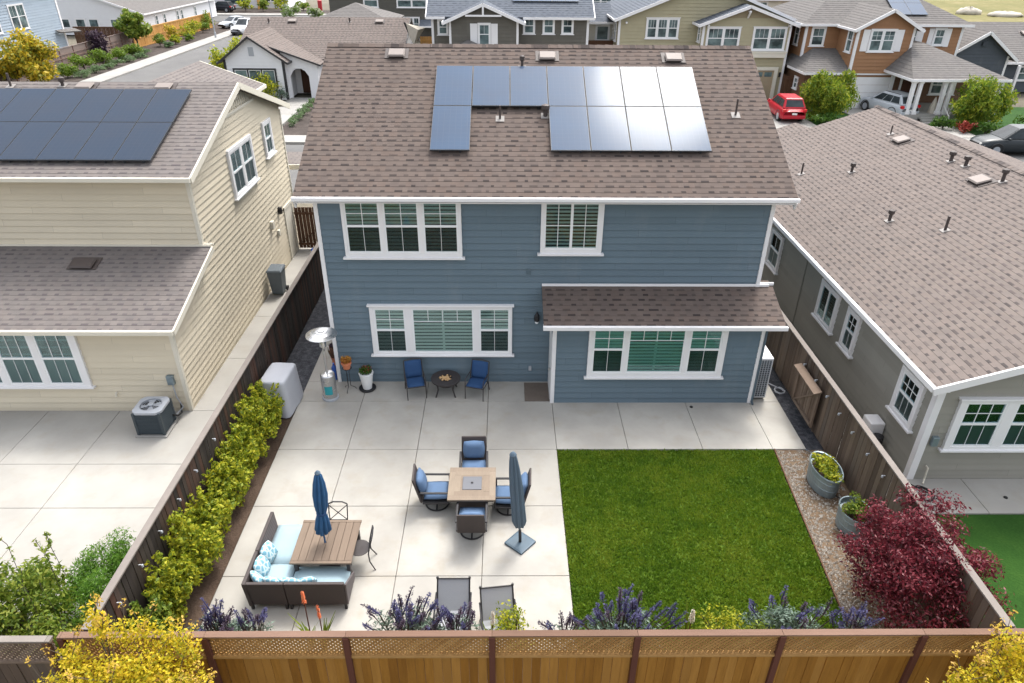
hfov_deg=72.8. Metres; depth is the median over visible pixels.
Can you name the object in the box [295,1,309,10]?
roadside shrub
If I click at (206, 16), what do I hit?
garden shrub
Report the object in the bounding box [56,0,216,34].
white house
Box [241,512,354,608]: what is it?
corner sofa
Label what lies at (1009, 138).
parked car
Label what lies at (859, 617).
echium
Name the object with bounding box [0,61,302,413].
tan house
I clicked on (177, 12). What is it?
window
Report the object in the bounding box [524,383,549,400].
door mat
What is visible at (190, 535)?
hedge shrub
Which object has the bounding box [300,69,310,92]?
front door
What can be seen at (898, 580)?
red tree
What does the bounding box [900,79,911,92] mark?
front door
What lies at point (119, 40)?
street fence
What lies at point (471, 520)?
swivel chair
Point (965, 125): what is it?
red flower shrub
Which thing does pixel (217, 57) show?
corner shrub
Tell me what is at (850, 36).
window
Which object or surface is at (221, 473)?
hedge shrub
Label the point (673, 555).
lawn
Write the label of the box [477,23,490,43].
window
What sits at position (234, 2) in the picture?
window
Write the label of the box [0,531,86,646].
broadleaf shrub
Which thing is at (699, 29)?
window
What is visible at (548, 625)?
echium
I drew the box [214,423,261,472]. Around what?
hedge shrub
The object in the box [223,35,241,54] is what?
corner shrub
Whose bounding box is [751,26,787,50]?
window
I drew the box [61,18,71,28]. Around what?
window
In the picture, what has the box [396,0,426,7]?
window
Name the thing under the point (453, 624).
lavender plant
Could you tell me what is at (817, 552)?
lawn edging
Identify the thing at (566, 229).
window
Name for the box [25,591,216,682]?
yellow shrub
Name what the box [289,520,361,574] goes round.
slatted table
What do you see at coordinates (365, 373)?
white planter
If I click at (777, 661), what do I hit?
lattice fence
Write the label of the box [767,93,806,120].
parked car
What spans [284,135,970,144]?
sidewalk
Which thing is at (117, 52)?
ball shrub
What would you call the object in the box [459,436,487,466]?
swivel chair
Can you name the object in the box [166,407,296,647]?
planting bed
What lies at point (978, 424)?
window
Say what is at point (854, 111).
driveway
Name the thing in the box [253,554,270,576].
throw pillow
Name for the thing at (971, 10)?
pale heap
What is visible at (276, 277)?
wheelie bin
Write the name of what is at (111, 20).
window
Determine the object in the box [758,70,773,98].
garage door
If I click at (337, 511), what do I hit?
bistro chair
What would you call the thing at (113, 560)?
feathery shrub
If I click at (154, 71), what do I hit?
side road
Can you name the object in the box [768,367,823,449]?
gravel path
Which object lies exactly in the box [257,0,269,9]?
roadside shrub
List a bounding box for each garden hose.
[768,383,784,393]
[911,484,934,501]
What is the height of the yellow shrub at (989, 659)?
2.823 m
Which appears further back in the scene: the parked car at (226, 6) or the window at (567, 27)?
the parked car at (226, 6)
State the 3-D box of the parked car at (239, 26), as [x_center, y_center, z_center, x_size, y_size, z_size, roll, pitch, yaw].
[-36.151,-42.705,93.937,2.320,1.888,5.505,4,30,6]
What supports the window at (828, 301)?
in the sage house at (893, 269)
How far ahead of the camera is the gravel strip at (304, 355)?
22.59 m
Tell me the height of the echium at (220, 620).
1.078 m
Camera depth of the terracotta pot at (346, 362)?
19.92 m
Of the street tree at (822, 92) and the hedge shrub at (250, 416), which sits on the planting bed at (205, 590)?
the hedge shrub at (250, 416)
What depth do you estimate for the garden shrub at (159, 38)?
81.69 m
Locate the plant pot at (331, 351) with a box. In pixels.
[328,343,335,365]
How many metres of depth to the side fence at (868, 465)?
16.38 m
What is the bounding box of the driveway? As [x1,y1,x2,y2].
[842,108,864,114]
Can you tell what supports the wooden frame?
attached to the side fence at (868, 465)
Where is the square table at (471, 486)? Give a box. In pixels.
[447,467,495,510]
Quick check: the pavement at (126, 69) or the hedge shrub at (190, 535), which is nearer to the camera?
the hedge shrub at (190, 535)
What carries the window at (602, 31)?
in the khaki house at (762, 31)
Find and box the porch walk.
[932,126,975,137]
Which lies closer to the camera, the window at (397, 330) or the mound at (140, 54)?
the window at (397, 330)
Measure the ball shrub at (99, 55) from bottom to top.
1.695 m
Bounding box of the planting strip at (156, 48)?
[29,23,229,81]
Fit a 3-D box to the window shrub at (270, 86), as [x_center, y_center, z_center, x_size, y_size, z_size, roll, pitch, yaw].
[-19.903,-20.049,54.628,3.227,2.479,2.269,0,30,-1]
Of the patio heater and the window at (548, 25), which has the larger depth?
the window at (548, 25)
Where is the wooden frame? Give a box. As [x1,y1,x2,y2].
[791,363,821,427]
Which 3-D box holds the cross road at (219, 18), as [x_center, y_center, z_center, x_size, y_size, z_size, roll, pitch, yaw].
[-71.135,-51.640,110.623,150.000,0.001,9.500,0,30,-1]
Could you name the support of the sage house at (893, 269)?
on the ground at (326, 6)
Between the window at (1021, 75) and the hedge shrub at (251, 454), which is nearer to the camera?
the hedge shrub at (251, 454)
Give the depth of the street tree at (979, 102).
48.29 m
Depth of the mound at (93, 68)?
66.37 m
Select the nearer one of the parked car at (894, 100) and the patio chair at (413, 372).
the patio chair at (413, 372)
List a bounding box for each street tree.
[112,8,152,46]
[799,68,860,120]
[948,74,1019,131]
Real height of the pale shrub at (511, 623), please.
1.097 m
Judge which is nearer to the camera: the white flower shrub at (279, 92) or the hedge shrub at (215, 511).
the hedge shrub at (215, 511)
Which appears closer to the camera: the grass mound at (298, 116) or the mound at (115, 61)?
the grass mound at (298, 116)
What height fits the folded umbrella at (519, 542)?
2.575 m
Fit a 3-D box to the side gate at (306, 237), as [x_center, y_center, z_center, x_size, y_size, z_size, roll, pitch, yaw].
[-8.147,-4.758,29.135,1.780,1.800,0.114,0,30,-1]
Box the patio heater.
[305,327,338,401]
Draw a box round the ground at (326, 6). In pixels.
[28,0,1023,628]
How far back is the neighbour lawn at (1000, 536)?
15.40 m
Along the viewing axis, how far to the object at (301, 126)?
48.65 m
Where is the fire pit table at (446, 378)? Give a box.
[431,370,460,397]
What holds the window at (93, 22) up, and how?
in the white house at (89, 13)
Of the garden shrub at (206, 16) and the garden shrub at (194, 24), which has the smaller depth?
the garden shrub at (194, 24)
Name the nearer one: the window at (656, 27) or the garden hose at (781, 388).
the garden hose at (781, 388)
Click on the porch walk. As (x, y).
(956, 132)
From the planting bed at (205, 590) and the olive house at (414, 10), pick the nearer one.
the planting bed at (205, 590)
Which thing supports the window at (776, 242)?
in the sage house at (893, 269)
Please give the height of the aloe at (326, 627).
1.250 m
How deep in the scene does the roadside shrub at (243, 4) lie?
119.98 m
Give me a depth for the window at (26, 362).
18.68 m
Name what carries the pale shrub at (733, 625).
on the lawn at (673, 555)
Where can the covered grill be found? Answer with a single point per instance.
(285, 376)
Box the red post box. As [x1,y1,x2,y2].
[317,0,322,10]
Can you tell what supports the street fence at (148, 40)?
on the ground at (326, 6)
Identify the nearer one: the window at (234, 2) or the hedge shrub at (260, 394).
the hedge shrub at (260, 394)
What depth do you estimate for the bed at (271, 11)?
120.29 m
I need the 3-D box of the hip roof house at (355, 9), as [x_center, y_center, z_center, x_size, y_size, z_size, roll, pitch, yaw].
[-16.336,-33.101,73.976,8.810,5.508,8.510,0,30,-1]
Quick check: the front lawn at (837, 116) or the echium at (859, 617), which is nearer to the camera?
the echium at (859, 617)
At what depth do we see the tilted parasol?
58.46 m
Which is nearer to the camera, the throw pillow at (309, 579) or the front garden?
the throw pillow at (309, 579)
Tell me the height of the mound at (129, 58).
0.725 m
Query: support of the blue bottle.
on the patio at (360, 451)
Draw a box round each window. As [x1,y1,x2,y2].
[0,336,95,388]
[6,3,29,31]
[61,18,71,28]
[74,18,86,28]
[87,18,99,26]
[109,18,116,26]
[154,14,159,23]
[162,13,166,22]
[175,10,179,19]
[180,9,183,18]
[224,0,250,4]
[225,134,260,200]
[232,68,278,87]
[260,117,277,159]
[339,203,464,259]
[363,0,378,7]
[366,304,513,356]
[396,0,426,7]
[408,17,419,25]
[437,19,448,35]
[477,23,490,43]
[522,20,535,34]
[537,204,604,255]
[542,20,554,34]
[560,20,573,34]
[584,331,728,379]
[593,0,610,1]
[595,24,609,39]
[613,22,616,41]
[644,17,679,39]
[696,27,701,42]
[705,26,741,45]
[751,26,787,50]
[758,1,768,5]
[764,227,784,274]
[791,27,800,45]
[791,75,798,89]
[808,26,826,46]
[811,278,841,335]
[835,306,862,358]
[843,30,854,53]
[865,29,898,52]
[885,364,926,433]
[914,31,918,40]
[927,82,956,95]
[931,28,947,45]
[937,397,1023,452]
[1017,65,1023,80]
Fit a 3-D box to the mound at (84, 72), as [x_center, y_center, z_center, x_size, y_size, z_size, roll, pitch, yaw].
[-39.881,-24.958,64.537,1.919,0.706,1.761,-21,37,-32]
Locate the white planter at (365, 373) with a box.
[358,365,375,392]
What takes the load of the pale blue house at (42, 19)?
on the ground at (326, 6)
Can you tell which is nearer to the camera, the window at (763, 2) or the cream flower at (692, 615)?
the cream flower at (692, 615)
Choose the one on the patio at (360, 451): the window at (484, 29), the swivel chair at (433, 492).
the swivel chair at (433, 492)
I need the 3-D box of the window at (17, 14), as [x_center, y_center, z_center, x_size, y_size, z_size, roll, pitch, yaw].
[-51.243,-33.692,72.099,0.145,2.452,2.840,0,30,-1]
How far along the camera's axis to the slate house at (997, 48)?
58.16 m
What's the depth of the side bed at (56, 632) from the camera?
13.44 m
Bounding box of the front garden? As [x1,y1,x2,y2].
[927,107,1023,134]
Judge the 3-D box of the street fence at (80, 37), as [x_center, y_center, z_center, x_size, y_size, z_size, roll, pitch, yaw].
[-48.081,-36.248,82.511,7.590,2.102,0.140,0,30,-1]
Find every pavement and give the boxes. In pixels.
[80,30,237,81]
[217,13,324,15]
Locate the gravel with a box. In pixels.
[775,450,932,648]
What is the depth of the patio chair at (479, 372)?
20.14 m
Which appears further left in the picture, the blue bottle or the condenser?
the blue bottle
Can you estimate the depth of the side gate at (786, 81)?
56.38 m
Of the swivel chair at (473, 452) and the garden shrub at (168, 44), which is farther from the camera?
the garden shrub at (168, 44)
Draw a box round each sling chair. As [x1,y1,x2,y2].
[433,576,471,641]
[479,582,519,649]
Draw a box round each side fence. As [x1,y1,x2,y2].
[79,242,324,649]
[765,310,1015,648]
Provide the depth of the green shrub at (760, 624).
12.76 m
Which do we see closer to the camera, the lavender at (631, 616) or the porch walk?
the lavender at (631, 616)
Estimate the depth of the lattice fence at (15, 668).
11.34 m
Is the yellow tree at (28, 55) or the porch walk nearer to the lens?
the porch walk
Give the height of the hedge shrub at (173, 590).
1.536 m
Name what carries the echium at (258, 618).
on the patio at (360, 451)
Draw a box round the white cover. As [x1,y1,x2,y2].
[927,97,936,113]
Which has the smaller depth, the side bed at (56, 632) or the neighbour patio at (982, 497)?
the side bed at (56, 632)
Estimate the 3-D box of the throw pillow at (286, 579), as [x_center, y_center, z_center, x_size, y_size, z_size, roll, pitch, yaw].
[-4.352,4.729,13.637,0.400,0.355,0.259,1,30,1]
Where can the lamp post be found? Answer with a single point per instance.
(212, 21)
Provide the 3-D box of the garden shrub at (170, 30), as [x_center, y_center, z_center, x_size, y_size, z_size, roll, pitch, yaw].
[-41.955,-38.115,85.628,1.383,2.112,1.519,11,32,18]
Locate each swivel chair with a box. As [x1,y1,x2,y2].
[411,463,449,510]
[455,501,487,539]
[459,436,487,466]
[494,468,530,515]
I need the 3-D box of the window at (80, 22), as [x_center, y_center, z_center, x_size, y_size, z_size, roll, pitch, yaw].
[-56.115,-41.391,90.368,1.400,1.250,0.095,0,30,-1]
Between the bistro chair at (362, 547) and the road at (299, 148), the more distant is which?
the road at (299, 148)
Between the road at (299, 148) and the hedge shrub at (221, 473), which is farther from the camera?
the road at (299, 148)
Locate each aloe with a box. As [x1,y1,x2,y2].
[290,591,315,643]
[316,604,335,648]
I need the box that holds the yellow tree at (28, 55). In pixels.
[0,25,61,81]
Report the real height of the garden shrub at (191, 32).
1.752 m
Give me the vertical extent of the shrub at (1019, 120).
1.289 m
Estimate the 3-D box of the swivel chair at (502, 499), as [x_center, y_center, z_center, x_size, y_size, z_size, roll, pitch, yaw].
[0.016,3.477,16.052,0.846,0.974,0.705,1,30,1]
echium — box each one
[183,597,249,647]
[233,607,274,645]
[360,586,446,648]
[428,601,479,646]
[538,610,591,649]
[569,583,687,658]
[735,585,851,648]
[829,601,884,643]
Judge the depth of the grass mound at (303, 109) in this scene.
51.55 m
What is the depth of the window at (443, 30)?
55.89 m
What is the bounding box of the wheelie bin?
[265,264,288,293]
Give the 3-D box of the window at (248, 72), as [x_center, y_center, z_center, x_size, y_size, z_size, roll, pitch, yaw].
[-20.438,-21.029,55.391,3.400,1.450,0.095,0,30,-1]
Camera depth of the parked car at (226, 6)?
118.00 m
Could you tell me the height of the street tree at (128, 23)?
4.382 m
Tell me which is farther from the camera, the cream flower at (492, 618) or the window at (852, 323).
the window at (852, 323)
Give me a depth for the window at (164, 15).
95.95 m
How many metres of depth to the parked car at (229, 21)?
98.58 m
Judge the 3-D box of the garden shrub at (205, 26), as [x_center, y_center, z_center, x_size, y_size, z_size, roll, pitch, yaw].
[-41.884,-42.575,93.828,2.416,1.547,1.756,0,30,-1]
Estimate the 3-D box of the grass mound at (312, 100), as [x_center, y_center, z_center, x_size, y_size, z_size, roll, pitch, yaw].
[-15.685,-18.836,54.482,0.975,0.590,1.305,0,30,-1]
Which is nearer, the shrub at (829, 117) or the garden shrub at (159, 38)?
the shrub at (829, 117)
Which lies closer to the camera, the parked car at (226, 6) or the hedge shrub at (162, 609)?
the hedge shrub at (162, 609)
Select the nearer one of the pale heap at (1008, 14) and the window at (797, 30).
the window at (797, 30)
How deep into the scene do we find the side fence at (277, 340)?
16.04 m
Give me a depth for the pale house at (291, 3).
126.38 m
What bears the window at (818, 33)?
in the brown house at (911, 47)
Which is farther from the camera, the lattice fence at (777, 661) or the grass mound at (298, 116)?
the grass mound at (298, 116)
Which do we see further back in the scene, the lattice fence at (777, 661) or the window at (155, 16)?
the window at (155, 16)
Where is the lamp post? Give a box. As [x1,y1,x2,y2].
[208,0,216,37]
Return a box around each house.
[0,0,80,58]
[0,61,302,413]
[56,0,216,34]
[214,0,305,7]
[216,16,419,99]
[290,43,800,404]
[320,2,403,16]
[329,0,431,38]
[425,0,595,44]
[588,0,800,98]
[593,0,610,1]
[755,0,792,6]
[761,105,1023,483]
[771,0,1012,123]
[956,24,1023,94]
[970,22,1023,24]
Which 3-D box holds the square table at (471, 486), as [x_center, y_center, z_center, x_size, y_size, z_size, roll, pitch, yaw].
[-0.919,3.548,16.157,1.080,0.724,1.100,0,30,-1]
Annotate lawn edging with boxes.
[774,449,857,648]
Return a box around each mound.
[71,69,91,77]
[87,65,104,72]
[99,63,114,69]
[106,59,124,64]
[118,54,136,61]
[133,51,148,57]
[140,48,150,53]
[287,116,297,126]
[291,111,304,120]
[297,106,310,113]
[302,103,312,108]
[306,97,314,103]
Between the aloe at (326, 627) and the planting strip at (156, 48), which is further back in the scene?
the planting strip at (156, 48)
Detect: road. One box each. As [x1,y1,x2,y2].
[107,34,242,81]
[211,15,317,21]
[286,145,1023,190]
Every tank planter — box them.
[807,451,843,498]
[835,490,873,538]
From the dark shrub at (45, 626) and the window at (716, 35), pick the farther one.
the window at (716, 35)
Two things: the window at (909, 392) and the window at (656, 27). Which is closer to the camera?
the window at (909, 392)
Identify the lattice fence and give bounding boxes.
[0,635,70,682]
[56,628,1023,682]
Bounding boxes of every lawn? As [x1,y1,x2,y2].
[558,451,841,649]
[805,111,848,124]
[935,514,1023,646]
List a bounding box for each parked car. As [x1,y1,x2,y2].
[215,1,235,11]
[218,15,244,27]
[230,18,249,34]
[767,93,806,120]
[859,89,920,115]
[969,124,1023,152]
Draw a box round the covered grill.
[260,362,302,417]
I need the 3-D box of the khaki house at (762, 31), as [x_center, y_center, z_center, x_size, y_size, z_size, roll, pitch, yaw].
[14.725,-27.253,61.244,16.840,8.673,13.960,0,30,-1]
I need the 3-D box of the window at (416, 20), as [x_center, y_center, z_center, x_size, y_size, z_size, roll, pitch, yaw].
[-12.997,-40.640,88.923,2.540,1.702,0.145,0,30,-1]
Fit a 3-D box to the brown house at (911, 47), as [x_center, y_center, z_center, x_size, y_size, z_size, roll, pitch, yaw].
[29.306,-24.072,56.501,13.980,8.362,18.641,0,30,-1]
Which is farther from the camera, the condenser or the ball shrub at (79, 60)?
the ball shrub at (79, 60)
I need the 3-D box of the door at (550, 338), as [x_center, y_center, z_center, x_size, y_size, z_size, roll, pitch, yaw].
[1.064,0.560,19.935,0.095,2.080,0.860,0,30,-1]
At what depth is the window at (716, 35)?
55.43 m
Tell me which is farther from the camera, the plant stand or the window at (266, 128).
the window at (266, 128)
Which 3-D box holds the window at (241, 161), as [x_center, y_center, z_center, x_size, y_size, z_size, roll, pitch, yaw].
[-8.976,-5.859,23.218,0.145,1.602,2.410,0,30,-1]
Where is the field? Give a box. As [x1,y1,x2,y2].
[924,0,1023,21]
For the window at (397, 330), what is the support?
in the blue house at (581, 223)
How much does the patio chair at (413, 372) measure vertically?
0.978 m
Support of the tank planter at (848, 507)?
on the gravel
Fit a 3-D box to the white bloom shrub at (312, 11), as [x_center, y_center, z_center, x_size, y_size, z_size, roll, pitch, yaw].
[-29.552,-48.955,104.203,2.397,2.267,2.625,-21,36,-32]
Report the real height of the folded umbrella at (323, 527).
2.640 m
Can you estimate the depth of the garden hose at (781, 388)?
20.54 m
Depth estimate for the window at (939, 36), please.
55.23 m
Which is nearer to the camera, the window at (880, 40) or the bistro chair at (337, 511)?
the bistro chair at (337, 511)
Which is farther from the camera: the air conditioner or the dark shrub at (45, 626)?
the air conditioner
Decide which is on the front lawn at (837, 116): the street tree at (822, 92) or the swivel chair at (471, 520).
the street tree at (822, 92)
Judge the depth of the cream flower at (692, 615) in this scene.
12.92 m
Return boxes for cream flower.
[482,611,509,639]
[676,600,702,647]
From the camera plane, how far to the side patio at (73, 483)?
17.38 m
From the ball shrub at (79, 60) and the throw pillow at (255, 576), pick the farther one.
the ball shrub at (79, 60)
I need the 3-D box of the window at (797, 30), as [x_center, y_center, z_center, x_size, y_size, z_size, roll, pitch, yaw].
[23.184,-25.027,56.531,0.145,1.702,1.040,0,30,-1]
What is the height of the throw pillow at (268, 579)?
0.361 m
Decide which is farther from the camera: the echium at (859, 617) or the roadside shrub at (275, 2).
the roadside shrub at (275, 2)
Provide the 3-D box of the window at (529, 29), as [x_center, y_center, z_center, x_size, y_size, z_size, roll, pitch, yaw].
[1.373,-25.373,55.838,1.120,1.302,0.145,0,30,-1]
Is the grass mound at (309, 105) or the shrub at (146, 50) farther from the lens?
the shrub at (146, 50)
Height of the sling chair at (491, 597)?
0.910 m
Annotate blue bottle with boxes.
[331,363,337,379]
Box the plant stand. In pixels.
[342,366,356,393]
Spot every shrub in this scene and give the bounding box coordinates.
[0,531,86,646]
[0,608,89,659]
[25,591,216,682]
[54,525,135,628]
[55,63,78,77]
[67,53,94,68]
[84,29,110,59]
[87,48,113,63]
[109,46,126,59]
[121,43,142,55]
[125,590,177,649]
[141,546,202,625]
[152,33,164,46]
[160,507,224,576]
[163,24,179,41]
[163,41,173,47]
[169,34,181,43]
[178,23,197,35]
[183,19,201,30]
[184,33,193,40]
[184,480,239,540]
[195,21,209,31]
[200,10,214,29]
[200,451,254,510]
[207,44,225,69]
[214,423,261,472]
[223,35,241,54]
[229,396,278,457]
[236,0,253,10]
[241,379,284,432]
[244,71,281,97]
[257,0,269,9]
[273,0,287,9]
[275,88,288,99]
[280,4,300,16]
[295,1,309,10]
[306,7,323,16]
[486,599,536,649]
[688,602,751,645]
[733,618,775,648]
[811,112,837,122]
[925,607,1023,682]
[930,115,956,128]
[956,120,977,132]
[972,120,1002,133]
[1012,114,1023,123]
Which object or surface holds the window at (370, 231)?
in the blue house at (581, 223)
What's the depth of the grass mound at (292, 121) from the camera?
48.57 m
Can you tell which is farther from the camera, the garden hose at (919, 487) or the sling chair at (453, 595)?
the garden hose at (919, 487)
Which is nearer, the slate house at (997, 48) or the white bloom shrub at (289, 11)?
the slate house at (997, 48)
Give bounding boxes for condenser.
[754,345,773,397]
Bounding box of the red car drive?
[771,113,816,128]
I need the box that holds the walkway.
[278,98,311,125]
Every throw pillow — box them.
[250,571,262,581]
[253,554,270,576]
[260,540,277,563]
[262,576,279,581]
[279,577,297,583]
[297,576,316,581]
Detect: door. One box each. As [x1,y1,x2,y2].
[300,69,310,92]
[548,331,552,398]
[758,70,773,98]
[848,77,890,107]
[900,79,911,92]
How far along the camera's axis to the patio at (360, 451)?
17.51 m
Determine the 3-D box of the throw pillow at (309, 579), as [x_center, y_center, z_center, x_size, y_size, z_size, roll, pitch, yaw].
[-4.032,4.724,13.649,0.400,0.355,0.259,-6,31,-11]
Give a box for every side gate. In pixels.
[294,207,317,247]
[780,74,793,92]
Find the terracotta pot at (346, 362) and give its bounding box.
[340,356,351,369]
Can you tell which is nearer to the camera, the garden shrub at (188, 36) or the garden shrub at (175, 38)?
the garden shrub at (175, 38)
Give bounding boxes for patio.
[0,242,316,620]
[192,339,805,651]
[773,368,1023,514]
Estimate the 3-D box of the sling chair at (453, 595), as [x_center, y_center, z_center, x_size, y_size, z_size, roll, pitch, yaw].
[-1.127,5.186,13.204,0.704,0.910,1.062,0,30,-1]
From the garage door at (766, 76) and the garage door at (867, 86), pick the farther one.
the garage door at (766, 76)
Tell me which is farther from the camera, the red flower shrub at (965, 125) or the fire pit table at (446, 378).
the red flower shrub at (965, 125)
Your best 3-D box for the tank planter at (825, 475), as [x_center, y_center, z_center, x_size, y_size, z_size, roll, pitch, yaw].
[7.614,3.177,16.859,0.693,0.792,1.248,0,30,-1]
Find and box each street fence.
[0,32,133,80]
[72,27,133,44]
[133,13,212,46]
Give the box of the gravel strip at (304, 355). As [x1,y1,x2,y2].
[286,288,329,391]
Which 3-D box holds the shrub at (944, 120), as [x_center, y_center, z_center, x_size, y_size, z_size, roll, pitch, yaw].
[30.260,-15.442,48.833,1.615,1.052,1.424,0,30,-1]
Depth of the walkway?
53.40 m
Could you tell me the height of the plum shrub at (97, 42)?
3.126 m
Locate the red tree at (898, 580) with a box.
[832,482,1017,648]
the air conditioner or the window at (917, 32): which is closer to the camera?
the air conditioner
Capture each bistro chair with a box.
[328,501,347,519]
[351,525,376,569]
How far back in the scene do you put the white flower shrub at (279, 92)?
55.14 m
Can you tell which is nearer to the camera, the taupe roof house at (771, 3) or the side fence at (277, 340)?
the side fence at (277, 340)
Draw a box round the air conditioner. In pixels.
[131,396,182,437]
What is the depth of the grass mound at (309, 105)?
53.08 m
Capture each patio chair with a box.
[403,358,426,400]
[465,359,489,401]
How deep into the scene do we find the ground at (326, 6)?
58.58 m
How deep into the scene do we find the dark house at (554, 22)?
55.62 m
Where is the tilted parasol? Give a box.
[404,22,424,43]
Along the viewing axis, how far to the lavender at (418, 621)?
12.76 m
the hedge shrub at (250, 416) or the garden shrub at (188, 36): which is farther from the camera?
the garden shrub at (188, 36)
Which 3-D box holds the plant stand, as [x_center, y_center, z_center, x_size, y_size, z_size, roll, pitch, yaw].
[-4.766,1.103,20.255,0.357,0.788,0.342,0,30,-1]
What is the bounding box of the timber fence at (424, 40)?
[420,36,431,43]
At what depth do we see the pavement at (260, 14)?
115.56 m
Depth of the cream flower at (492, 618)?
12.41 m
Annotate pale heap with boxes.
[955,6,981,14]
[987,11,1023,17]
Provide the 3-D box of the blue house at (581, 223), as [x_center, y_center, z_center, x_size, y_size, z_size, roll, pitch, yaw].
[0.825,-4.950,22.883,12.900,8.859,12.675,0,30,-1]
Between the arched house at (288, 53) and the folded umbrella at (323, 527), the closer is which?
the folded umbrella at (323, 527)
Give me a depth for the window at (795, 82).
55.60 m
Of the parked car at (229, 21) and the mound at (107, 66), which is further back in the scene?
the parked car at (229, 21)
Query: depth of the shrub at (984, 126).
47.32 m
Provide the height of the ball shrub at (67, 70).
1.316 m
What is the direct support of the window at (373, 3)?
in the olive house at (414, 10)
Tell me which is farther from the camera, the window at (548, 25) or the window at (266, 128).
the window at (548, 25)
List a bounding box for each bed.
[0,621,82,682]
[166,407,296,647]
[216,10,329,13]
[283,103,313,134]
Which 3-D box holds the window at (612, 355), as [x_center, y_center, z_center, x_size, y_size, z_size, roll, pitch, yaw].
[3.982,0.294,19.113,3.920,1.712,0.145,0,30,-1]
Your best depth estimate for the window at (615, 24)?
57.95 m
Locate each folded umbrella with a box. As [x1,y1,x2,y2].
[312,470,340,565]
[504,451,535,554]

